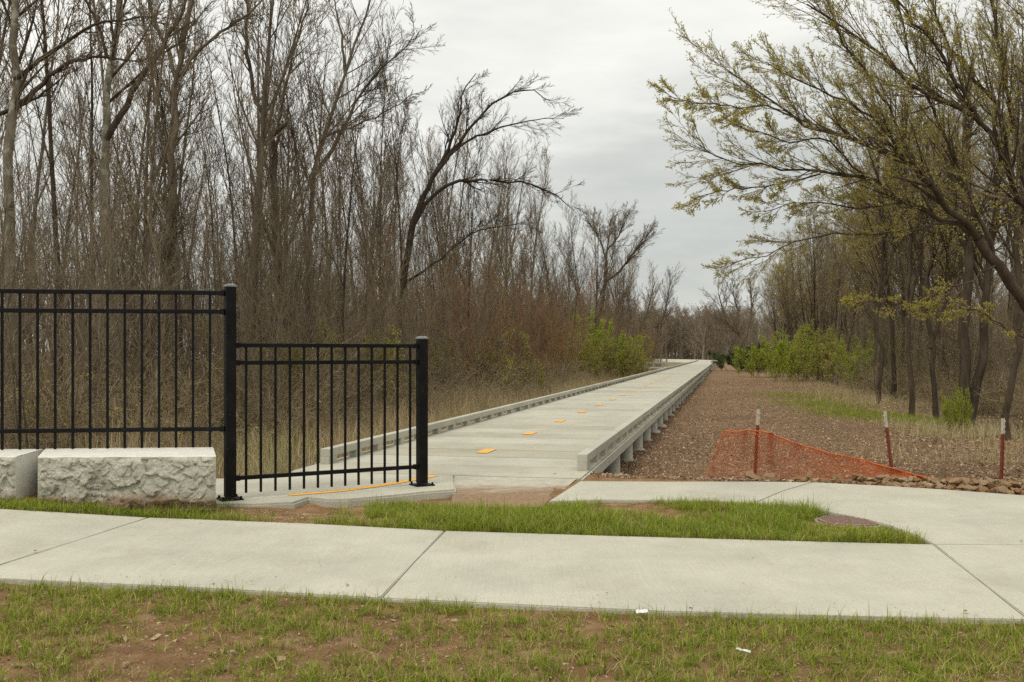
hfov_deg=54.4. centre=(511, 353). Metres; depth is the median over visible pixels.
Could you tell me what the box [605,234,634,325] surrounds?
bare tree
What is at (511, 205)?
bare tree
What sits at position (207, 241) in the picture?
sapling clump
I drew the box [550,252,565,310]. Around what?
bare tree
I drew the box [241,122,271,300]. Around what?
bare tree
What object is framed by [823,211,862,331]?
bare tree
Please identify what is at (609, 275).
bare tree
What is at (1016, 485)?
edging rock
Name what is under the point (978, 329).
sapling clump
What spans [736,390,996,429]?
green grass
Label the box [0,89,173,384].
sapling clump
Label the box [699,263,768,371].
crooked tree
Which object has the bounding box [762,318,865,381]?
green bush
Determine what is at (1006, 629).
verge grass
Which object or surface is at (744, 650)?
plastic scrap
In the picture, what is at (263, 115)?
bare tree
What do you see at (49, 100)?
bare tree
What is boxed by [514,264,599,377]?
sapling clump
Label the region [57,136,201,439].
sapling clump
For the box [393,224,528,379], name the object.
sapling clump
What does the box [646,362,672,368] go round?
boardwalk landing
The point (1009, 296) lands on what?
budding tree
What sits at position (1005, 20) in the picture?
budding tree
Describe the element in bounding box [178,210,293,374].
sapling clump
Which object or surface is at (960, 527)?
connecting path
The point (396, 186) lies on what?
bare tree
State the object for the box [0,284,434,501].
metal fence
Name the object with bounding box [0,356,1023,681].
ground
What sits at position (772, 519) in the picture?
strip grass
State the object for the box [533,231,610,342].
sapling clump
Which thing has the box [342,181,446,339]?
sapling clump
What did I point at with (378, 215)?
bare tree
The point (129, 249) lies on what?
sapling clump
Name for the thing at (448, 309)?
sapling clump
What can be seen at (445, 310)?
sapling clump
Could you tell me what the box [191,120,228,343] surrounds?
bare tree
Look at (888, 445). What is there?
steel post
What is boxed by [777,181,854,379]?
budding tree
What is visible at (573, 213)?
bare tree
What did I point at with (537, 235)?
bare tree
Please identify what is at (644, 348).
sapling clump
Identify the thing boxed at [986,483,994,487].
edging rock
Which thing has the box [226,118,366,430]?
sapling clump
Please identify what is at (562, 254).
bare tree
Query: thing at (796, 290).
budding tree
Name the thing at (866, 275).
budding tree
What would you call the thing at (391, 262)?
bare tree
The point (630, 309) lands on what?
sapling clump
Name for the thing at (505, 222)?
bare tree
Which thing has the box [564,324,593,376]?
sapling clump
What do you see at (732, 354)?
dark bush
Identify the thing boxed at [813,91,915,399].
budding tree
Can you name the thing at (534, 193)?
bare tree
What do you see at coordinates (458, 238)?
bare tree
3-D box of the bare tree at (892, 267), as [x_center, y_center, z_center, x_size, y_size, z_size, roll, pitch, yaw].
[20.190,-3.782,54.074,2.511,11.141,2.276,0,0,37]
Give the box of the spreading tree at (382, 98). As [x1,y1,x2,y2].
[253,0,445,356]
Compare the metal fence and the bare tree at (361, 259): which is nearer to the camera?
the metal fence
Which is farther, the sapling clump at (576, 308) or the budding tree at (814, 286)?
the sapling clump at (576, 308)
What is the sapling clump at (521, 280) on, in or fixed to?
on the ground at (172, 658)
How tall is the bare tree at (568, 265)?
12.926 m
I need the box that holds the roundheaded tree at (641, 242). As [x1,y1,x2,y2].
[584,199,664,325]
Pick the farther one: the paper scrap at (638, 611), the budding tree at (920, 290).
the budding tree at (920, 290)
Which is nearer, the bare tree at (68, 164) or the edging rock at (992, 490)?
the edging rock at (992, 490)
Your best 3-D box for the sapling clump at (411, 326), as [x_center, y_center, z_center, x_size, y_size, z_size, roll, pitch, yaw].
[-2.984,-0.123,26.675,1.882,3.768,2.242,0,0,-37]
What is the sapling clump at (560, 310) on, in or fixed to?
on the ground at (172, 658)
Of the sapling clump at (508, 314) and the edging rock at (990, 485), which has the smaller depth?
the edging rock at (990, 485)
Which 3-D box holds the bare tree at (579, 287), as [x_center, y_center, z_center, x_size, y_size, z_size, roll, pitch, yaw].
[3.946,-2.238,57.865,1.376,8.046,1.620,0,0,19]
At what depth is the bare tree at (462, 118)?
38.97 m
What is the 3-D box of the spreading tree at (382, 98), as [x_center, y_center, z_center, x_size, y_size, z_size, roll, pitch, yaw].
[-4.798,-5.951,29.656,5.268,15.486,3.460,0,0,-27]
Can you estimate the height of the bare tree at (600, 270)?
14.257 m
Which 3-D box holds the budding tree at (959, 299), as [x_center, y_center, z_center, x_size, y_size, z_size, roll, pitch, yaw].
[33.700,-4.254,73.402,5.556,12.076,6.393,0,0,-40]
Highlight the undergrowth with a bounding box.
[0,287,1023,470]
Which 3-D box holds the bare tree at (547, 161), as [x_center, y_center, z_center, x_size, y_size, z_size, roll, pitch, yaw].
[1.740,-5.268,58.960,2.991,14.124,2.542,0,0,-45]
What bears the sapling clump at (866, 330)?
on the ground at (172, 658)
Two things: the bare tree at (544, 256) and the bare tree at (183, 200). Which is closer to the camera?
the bare tree at (183, 200)
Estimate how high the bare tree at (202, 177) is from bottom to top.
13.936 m
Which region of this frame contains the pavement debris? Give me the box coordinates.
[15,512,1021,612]
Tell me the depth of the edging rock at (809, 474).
10.12 m
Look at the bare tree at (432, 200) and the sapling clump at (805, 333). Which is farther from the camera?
the sapling clump at (805, 333)
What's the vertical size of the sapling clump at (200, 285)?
6.890 m
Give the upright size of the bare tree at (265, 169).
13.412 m
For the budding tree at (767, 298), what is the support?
on the ground at (172, 658)
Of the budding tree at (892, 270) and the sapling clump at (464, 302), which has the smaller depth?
the sapling clump at (464, 302)
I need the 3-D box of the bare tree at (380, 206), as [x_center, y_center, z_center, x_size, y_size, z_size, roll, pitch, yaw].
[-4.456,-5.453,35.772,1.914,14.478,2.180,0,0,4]
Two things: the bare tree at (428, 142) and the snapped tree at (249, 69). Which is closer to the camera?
the snapped tree at (249, 69)
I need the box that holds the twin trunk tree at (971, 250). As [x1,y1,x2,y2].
[915,42,1023,425]
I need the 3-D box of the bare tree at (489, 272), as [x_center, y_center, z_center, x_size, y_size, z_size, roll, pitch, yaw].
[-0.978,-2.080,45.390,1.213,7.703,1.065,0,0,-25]
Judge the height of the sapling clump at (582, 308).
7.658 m
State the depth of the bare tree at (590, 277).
102.36 m
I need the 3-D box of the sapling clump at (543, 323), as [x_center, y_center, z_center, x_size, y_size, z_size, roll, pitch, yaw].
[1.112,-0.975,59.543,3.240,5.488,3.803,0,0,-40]
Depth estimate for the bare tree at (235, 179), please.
39.92 m
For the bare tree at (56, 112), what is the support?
on the ground at (172, 658)
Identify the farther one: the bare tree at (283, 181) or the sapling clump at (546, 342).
the sapling clump at (546, 342)
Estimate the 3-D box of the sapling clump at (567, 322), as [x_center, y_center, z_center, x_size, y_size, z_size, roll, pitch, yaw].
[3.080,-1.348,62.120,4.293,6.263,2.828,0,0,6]
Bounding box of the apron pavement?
[451,476,575,507]
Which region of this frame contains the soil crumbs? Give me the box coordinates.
[0,502,1023,681]
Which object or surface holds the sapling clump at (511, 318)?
on the ground at (172, 658)
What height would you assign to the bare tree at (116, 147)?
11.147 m
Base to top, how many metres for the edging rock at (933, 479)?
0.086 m
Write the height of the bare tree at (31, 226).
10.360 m
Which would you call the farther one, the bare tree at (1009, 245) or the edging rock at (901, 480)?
the bare tree at (1009, 245)
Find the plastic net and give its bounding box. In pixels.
[706,429,928,481]
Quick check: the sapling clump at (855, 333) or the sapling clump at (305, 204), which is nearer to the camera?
the sapling clump at (305, 204)
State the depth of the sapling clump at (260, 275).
31.31 m
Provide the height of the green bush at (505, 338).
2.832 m
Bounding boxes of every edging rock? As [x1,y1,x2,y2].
[746,471,759,480]
[761,473,775,479]
[770,476,778,481]
[793,474,804,480]
[806,471,812,478]
[835,476,844,483]
[851,473,857,480]
[857,475,863,481]
[875,474,885,480]
[899,478,907,482]
[913,477,920,482]
[931,477,939,483]
[934,483,943,488]
[949,477,962,485]
[970,478,979,484]
[979,481,986,486]
[979,486,988,491]
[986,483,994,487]
[988,488,996,492]
[998,486,1008,493]
[1001,481,1010,488]
[1005,490,1013,494]
[1011,482,1020,487]
[1013,489,1020,494]
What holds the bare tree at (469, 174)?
on the ground at (172, 658)
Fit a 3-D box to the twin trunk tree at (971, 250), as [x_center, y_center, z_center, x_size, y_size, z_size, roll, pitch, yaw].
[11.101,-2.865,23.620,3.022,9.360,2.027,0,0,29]
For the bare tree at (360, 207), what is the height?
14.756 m
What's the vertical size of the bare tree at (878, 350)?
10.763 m
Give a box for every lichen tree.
[0,0,180,437]
[66,0,219,443]
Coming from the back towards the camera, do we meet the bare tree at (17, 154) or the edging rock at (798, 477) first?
the bare tree at (17, 154)
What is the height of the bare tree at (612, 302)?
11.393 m
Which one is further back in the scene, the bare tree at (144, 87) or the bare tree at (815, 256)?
the bare tree at (815, 256)
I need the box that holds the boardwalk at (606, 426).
[291,360,716,480]
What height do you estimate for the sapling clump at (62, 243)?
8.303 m
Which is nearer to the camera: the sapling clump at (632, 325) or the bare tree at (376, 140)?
the bare tree at (376, 140)
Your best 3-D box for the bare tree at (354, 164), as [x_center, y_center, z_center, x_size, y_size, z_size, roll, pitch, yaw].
[-3.846,-2.897,22.842,2.092,9.398,1.896,0,0,32]
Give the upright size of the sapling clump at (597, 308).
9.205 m
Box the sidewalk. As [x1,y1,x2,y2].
[0,509,1023,624]
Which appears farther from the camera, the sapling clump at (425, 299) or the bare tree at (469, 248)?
the bare tree at (469, 248)
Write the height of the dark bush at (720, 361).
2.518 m
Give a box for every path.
[548,481,1023,616]
[658,359,714,362]
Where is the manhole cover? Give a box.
[815,515,879,526]
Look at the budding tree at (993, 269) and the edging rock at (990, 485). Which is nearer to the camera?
the edging rock at (990, 485)
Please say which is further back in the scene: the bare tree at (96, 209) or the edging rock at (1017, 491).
the bare tree at (96, 209)
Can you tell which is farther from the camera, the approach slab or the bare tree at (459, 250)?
the bare tree at (459, 250)
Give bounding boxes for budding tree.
[752,252,784,343]
[756,251,799,343]
[758,232,810,347]
[766,246,804,341]
[767,242,821,333]
[768,232,809,332]
[770,214,825,353]
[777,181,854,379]
[783,221,849,376]
[796,230,847,336]
[799,242,836,338]
[801,219,853,345]
[804,246,843,334]
[804,260,838,343]
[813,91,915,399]
[816,212,869,339]
[819,226,869,343]
[823,99,945,370]
[824,144,901,347]
[825,230,919,323]
[826,206,881,379]
[829,163,903,374]
[834,159,946,344]
[834,210,894,343]
[836,150,896,351]
[840,138,916,354]
[843,58,980,390]
[843,61,959,403]
[846,90,962,366]
[855,32,981,415]
[860,153,927,352]
[876,93,992,420]
[882,66,1013,397]
[891,140,982,343]
[902,108,997,365]
[907,0,1023,265]
[914,114,1007,337]
[923,140,1007,313]
[944,261,996,323]
[950,4,1023,440]
[956,59,1023,360]
[958,171,1012,305]
[986,177,1023,373]
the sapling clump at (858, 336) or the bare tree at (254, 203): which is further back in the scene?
the sapling clump at (858, 336)
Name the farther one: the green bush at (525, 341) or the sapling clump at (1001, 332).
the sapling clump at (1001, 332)
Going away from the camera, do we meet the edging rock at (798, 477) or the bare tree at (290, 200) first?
the edging rock at (798, 477)
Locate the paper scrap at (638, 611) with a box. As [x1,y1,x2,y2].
[635,609,647,613]
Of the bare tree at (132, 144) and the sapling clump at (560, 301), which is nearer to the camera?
the bare tree at (132, 144)
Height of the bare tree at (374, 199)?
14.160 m
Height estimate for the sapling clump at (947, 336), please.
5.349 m
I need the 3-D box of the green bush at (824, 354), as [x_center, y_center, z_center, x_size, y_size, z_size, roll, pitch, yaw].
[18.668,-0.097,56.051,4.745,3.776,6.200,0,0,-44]
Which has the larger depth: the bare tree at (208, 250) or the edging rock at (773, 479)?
the bare tree at (208, 250)
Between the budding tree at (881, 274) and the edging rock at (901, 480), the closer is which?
the edging rock at (901, 480)
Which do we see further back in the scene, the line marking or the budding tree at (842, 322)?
the budding tree at (842, 322)
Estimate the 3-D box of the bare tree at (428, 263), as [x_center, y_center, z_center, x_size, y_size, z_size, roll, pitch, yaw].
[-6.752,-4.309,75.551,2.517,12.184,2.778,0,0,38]
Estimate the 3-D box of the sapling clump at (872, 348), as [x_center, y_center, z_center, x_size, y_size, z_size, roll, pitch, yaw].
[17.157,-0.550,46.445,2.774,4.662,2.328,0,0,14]
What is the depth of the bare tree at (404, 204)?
48.27 m
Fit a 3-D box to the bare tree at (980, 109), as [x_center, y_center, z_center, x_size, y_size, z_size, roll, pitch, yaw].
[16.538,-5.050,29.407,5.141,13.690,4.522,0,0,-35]
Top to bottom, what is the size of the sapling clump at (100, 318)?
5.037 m
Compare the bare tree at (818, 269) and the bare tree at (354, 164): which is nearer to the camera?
the bare tree at (354, 164)
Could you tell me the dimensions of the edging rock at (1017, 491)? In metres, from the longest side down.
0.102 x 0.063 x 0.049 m
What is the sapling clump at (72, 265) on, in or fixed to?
on the ground at (172, 658)
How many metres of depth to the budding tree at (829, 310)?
75.19 m
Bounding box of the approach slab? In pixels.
[216,471,455,508]
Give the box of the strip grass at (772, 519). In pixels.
[0,489,931,543]
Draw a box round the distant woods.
[0,170,1023,373]
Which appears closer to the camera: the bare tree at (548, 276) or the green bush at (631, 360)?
the green bush at (631, 360)
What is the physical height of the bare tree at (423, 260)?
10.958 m
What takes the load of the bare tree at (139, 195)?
on the ground at (172, 658)
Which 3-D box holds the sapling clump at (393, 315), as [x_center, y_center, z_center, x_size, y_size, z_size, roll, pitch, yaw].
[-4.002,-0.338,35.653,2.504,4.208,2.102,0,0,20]
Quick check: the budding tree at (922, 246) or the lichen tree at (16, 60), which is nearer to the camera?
the lichen tree at (16, 60)
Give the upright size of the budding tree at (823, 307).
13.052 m
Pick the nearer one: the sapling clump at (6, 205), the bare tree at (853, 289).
the sapling clump at (6, 205)
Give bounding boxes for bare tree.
[0,0,50,141]
[0,0,91,403]
[0,0,106,389]
[0,1,30,250]
[0,2,47,143]
[0,42,33,210]
[0,82,46,361]
[1,0,127,338]
[1,149,60,360]
[18,44,116,354]
[40,0,148,407]
[46,51,112,348]
[56,106,93,272]
[57,127,128,287]
[66,18,212,364]
[67,86,138,289]
[72,74,144,253]
[86,1,203,377]
[108,0,214,426]
[111,0,199,382]
[112,0,212,403]
[119,128,158,350]
[131,19,199,319]
[133,0,235,381]
[153,123,205,259]
[164,0,264,376]
[166,28,236,365]
[180,195,204,306]
[181,100,220,323]
[186,197,222,318]
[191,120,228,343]
[194,0,338,399]
[195,140,252,356]
[212,52,337,277]
[217,68,290,348]
[223,196,263,293]
[233,0,312,372]
[239,40,356,325]
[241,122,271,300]
[244,0,335,358]
[246,109,284,229]
[262,65,318,316]
[264,68,316,341]
[271,0,340,327]
[282,105,316,316]
[295,24,400,394]
[311,77,369,350]
[313,113,364,337]
[315,9,394,328]
[318,77,389,339]
[323,150,355,302]
[328,84,379,322]
[329,130,411,340]
[331,141,417,331]
[341,135,383,269]
[350,106,407,322]
[352,129,399,284]
[353,213,369,292]
[354,23,446,380]
[359,0,412,340]
[360,145,406,304]
[363,211,403,303]
[374,85,427,336]
[375,156,409,329]
[383,175,414,294]
[395,91,469,315]
[397,127,442,349]
[397,155,423,331]
[397,170,436,318]
[398,223,436,327]
[409,146,468,325]
[412,209,439,310]
[415,215,437,303]
[419,141,465,322]
[420,127,458,310]
[423,90,478,348]
[430,100,503,375]
[431,86,491,323]
[432,198,468,355]
[433,196,475,282]
[434,221,479,298]
[451,201,486,335]
[453,124,490,300]
[465,136,539,350]
[468,183,515,306]
[468,191,492,293]
[474,232,493,293]
[475,163,516,315]
[476,228,502,331]
[477,139,517,352]
[479,209,509,296]
[491,175,530,364]
[492,131,521,316]
[494,201,522,309]
[508,234,527,314]
[508,241,530,307]
[513,206,537,307]
[515,185,552,354]
[516,142,557,358]
[521,215,546,298]
[522,199,564,365]
[525,175,551,359]
[526,226,558,348]
[533,231,554,304]
[535,224,560,296]
[535,244,563,328]
[550,220,583,313]
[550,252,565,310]
[554,191,594,331]
[557,204,578,314]
[558,229,577,311]
[567,245,588,358]
[579,200,630,334]
[581,254,594,339]
[582,261,599,322]
[588,240,610,305]
[593,274,607,360]
[596,234,627,338]
[598,233,617,317]
[600,256,637,321]
[604,246,639,318]
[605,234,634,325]
[605,279,622,322]
[619,277,631,328]
[620,249,639,345]
[628,260,640,338]
[754,268,783,347]
[764,259,804,347]
[765,270,779,340]
[768,258,803,348]
[791,214,838,340]
[796,187,833,381]
[813,228,836,333]
[821,224,833,334]
[822,205,855,331]
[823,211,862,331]
[828,224,853,334]
[831,168,854,385]
[838,174,873,367]
[845,245,863,334]
[861,184,897,346]
[868,166,905,388]
[875,204,900,394]
[911,4,977,392]
[918,146,1005,305]
[958,116,1009,266]
[972,18,1023,175]
[977,129,1023,382]
[981,104,1023,280]
[985,129,1023,361]
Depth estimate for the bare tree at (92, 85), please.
26.52 m
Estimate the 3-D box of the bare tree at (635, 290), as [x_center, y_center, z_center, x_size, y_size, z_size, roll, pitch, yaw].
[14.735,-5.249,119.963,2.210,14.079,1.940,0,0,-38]
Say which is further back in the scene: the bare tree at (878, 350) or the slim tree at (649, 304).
the slim tree at (649, 304)
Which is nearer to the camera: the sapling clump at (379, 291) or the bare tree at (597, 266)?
the sapling clump at (379, 291)
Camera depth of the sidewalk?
5.90 m
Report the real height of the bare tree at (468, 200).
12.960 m
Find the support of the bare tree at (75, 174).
on the ground at (172, 658)
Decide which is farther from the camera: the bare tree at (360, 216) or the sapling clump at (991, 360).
the bare tree at (360, 216)
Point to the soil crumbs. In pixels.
(279, 658)
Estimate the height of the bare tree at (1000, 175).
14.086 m
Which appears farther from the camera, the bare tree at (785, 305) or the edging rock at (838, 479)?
the bare tree at (785, 305)
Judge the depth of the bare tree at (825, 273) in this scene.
80.29 m
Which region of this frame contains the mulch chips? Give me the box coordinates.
[554,378,1023,489]
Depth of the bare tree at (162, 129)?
23.42 m
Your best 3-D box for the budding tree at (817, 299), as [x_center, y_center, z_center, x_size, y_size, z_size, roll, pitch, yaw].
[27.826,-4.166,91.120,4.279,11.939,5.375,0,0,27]
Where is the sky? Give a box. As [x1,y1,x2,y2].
[0,0,1023,355]
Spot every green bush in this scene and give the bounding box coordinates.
[191,318,352,414]
[267,314,395,410]
[302,325,415,413]
[405,327,514,394]
[463,331,547,393]
[529,336,606,379]
[548,307,645,376]
[580,334,656,378]
[732,327,826,376]
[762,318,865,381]
[791,320,897,383]
[832,332,916,388]
[938,383,973,430]
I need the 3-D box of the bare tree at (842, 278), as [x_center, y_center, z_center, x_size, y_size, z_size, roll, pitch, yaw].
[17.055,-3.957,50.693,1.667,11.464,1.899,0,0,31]
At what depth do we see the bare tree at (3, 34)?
22.25 m
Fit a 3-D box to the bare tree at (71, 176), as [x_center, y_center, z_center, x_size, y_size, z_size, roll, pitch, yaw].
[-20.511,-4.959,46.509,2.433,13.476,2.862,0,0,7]
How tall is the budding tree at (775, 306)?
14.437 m
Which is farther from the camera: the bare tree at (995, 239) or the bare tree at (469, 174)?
the bare tree at (469, 174)
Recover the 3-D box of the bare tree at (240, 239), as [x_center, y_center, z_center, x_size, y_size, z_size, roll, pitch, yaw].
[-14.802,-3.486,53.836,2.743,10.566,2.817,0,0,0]
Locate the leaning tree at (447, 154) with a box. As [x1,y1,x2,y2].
[393,69,592,377]
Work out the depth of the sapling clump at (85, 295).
16.94 m
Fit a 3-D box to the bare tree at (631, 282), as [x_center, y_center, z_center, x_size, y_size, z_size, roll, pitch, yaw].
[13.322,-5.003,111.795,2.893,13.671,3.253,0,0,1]
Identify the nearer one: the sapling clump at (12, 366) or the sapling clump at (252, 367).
the sapling clump at (12, 366)
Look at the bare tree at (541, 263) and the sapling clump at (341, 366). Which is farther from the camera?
the bare tree at (541, 263)
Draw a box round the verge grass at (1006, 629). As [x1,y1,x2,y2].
[0,570,1023,681]
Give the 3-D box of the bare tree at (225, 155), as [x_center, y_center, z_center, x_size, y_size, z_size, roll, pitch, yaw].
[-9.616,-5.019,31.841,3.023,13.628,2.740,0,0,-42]
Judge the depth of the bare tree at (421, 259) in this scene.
61.38 m
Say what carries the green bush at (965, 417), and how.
on the ground at (172, 658)
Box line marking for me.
[288,475,435,495]
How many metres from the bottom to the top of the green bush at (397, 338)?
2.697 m
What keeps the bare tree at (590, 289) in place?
on the ground at (172, 658)
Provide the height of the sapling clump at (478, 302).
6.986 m
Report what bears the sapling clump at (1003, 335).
on the ground at (172, 658)
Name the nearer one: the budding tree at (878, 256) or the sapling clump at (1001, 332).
the sapling clump at (1001, 332)
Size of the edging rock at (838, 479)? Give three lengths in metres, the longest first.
0.097 x 0.089 x 0.071 m
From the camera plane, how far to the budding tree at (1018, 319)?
19.96 m
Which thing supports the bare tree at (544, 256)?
on the ground at (172, 658)
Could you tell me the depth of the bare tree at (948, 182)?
36.51 m
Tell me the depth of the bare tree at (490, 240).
66.46 m
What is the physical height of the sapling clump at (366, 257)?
8.333 m
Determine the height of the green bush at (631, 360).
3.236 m
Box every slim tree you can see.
[630,260,664,344]
[649,261,685,361]
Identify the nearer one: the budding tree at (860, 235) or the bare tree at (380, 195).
the bare tree at (380, 195)
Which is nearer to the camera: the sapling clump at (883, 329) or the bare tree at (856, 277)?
the sapling clump at (883, 329)
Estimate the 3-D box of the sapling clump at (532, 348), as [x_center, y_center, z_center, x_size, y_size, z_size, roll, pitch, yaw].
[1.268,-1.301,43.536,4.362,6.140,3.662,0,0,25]
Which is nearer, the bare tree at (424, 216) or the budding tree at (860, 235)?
the bare tree at (424, 216)
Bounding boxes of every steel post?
[753,409,760,473]
[883,411,893,475]
[999,418,1005,480]
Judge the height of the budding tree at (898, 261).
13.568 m
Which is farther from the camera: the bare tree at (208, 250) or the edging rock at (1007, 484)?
the bare tree at (208, 250)
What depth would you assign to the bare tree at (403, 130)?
38.33 m
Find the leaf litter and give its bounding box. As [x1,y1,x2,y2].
[222,377,1023,483]
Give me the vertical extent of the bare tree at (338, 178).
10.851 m
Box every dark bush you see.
[707,346,770,370]
[727,341,783,371]
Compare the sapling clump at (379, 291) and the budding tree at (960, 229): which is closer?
the sapling clump at (379, 291)
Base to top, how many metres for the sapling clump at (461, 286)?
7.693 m
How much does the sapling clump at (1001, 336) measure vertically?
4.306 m
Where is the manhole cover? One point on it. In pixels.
(838, 519)
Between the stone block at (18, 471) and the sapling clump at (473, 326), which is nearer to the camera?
the stone block at (18, 471)
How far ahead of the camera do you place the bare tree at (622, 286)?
105.21 m
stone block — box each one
[0,449,42,499]
[38,447,216,510]
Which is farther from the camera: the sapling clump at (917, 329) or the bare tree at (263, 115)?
the sapling clump at (917, 329)
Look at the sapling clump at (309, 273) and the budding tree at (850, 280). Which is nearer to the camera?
the sapling clump at (309, 273)
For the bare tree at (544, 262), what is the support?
on the ground at (172, 658)
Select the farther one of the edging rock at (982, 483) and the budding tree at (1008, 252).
the budding tree at (1008, 252)
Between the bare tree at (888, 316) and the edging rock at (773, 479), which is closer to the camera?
the edging rock at (773, 479)
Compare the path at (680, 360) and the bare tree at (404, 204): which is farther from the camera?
the path at (680, 360)
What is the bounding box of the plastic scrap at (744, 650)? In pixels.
[736,647,750,652]
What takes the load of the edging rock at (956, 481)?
on the ground at (172, 658)
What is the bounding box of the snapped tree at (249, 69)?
[217,0,334,357]
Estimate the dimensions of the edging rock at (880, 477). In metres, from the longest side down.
0.124 x 0.086 x 0.064 m
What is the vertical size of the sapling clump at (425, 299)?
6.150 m
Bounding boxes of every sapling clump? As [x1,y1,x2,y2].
[0,1,141,413]
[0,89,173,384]
[0,109,164,391]
[0,134,185,448]
[0,169,109,448]
[0,171,77,445]
[2,83,211,446]
[4,173,141,425]
[17,82,279,399]
[22,126,213,363]
[38,50,311,443]
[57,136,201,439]
[84,114,293,410]
[124,121,347,392]
[133,256,239,410]
[154,241,223,367]
[166,128,385,378]
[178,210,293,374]
[186,248,292,446]
[187,85,440,387]
[197,88,411,409]
[200,155,380,374]
[201,195,338,370]
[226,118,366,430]
[268,191,405,356]
[290,221,353,348]
[294,269,375,353]
[307,299,382,432]
[319,249,417,382]
[326,192,455,413]
[326,240,429,422]
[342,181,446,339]
[355,281,428,410]
[367,287,419,357]
[377,233,457,396]
[391,231,479,373]
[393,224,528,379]
[396,245,466,347]
[396,264,493,393]
[398,258,475,342]
[409,262,490,361]
[411,198,513,398]
[413,257,510,341]
[415,220,523,361]
[418,269,484,343]
[433,246,506,361]
[441,261,516,357]
[458,243,534,372]
[459,261,538,377]
[465,236,543,358]
[465,276,516,356]
[471,252,558,381]
[478,284,532,359]
[496,267,591,390]
[503,231,581,379]
[511,275,565,368]
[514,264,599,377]
[517,293,558,356]
[518,269,603,379]
[532,252,577,356]
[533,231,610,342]
[535,276,581,353]
[541,268,598,355]
[542,286,595,355]
[558,275,609,349]
[559,280,591,351]
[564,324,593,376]
[570,271,637,355]
[570,273,615,337]
[577,276,620,359]
[591,277,629,351]
[592,291,644,355]
[593,300,647,348]
[594,283,651,351]
[598,306,629,368]
[602,311,629,359]
[630,319,657,361]
[632,315,669,366]
[633,336,652,364]
[646,333,662,361]
[791,316,818,373]
[819,216,940,395]
[834,286,888,383]
[842,302,884,362]
[849,302,901,389]
[850,317,887,365]
[887,299,950,358]
[888,308,940,400]
[913,296,957,377]
[914,244,1015,407]
[927,197,1023,416]
[931,285,994,359]
[950,278,1007,385]
[956,269,1023,384]
[969,300,1014,358]
[970,300,1023,407]
[989,261,1023,390]
[989,297,1023,377]
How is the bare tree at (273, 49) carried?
on the ground at (172, 658)
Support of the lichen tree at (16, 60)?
on the ground at (172, 658)
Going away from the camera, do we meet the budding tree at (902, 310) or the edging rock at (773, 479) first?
the edging rock at (773, 479)
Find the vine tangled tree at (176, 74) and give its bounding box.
[119,0,272,394]
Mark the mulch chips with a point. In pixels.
(694, 477)
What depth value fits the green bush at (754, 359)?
71.89 m
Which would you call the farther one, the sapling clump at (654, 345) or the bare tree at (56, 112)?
the sapling clump at (654, 345)
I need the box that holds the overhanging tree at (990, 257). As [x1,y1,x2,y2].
[647,0,1023,340]
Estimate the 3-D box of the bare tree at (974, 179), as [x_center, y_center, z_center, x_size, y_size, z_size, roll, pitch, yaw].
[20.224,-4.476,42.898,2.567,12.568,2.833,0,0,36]
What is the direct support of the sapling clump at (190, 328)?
on the ground at (172, 658)
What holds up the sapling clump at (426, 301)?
on the ground at (172, 658)
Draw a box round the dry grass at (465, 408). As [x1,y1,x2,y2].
[0,365,1023,478]
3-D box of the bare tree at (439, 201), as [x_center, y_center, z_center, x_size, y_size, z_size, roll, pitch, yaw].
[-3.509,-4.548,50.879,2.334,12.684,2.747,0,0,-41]
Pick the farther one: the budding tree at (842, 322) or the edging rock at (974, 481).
the budding tree at (842, 322)
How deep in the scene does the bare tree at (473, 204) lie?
37.79 m
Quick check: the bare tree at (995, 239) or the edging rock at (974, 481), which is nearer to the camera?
the edging rock at (974, 481)
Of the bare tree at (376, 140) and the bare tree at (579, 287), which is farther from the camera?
the bare tree at (579, 287)
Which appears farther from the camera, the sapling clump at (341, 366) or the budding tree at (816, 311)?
the budding tree at (816, 311)
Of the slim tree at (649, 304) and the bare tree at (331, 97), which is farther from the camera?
the slim tree at (649, 304)
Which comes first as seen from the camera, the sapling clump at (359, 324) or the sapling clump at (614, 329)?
the sapling clump at (359, 324)
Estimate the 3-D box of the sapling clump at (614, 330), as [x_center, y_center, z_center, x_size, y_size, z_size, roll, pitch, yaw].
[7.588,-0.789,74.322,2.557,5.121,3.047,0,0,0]
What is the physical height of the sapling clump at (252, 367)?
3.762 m
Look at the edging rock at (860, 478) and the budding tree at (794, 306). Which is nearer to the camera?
the edging rock at (860, 478)
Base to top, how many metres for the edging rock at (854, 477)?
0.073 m
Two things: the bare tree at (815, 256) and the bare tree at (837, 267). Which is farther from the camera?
the bare tree at (815, 256)
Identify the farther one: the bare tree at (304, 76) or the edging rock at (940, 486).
the bare tree at (304, 76)
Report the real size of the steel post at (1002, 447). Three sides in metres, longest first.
0.935 x 0.042 x 0.019 m
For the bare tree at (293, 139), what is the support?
on the ground at (172, 658)
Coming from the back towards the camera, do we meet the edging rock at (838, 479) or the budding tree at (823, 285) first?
the budding tree at (823, 285)
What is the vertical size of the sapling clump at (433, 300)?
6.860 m
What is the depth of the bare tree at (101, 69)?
22.03 m
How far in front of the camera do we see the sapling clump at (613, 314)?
81.94 m
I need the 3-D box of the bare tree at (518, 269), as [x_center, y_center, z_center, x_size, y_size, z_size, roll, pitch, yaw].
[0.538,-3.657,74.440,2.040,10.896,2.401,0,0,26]
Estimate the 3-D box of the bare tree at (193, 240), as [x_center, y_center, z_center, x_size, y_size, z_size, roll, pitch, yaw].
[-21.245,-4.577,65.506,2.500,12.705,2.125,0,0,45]
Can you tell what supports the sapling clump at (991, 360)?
on the ground at (172, 658)
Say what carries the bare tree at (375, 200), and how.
on the ground at (172, 658)
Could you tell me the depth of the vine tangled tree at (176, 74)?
22.95 m

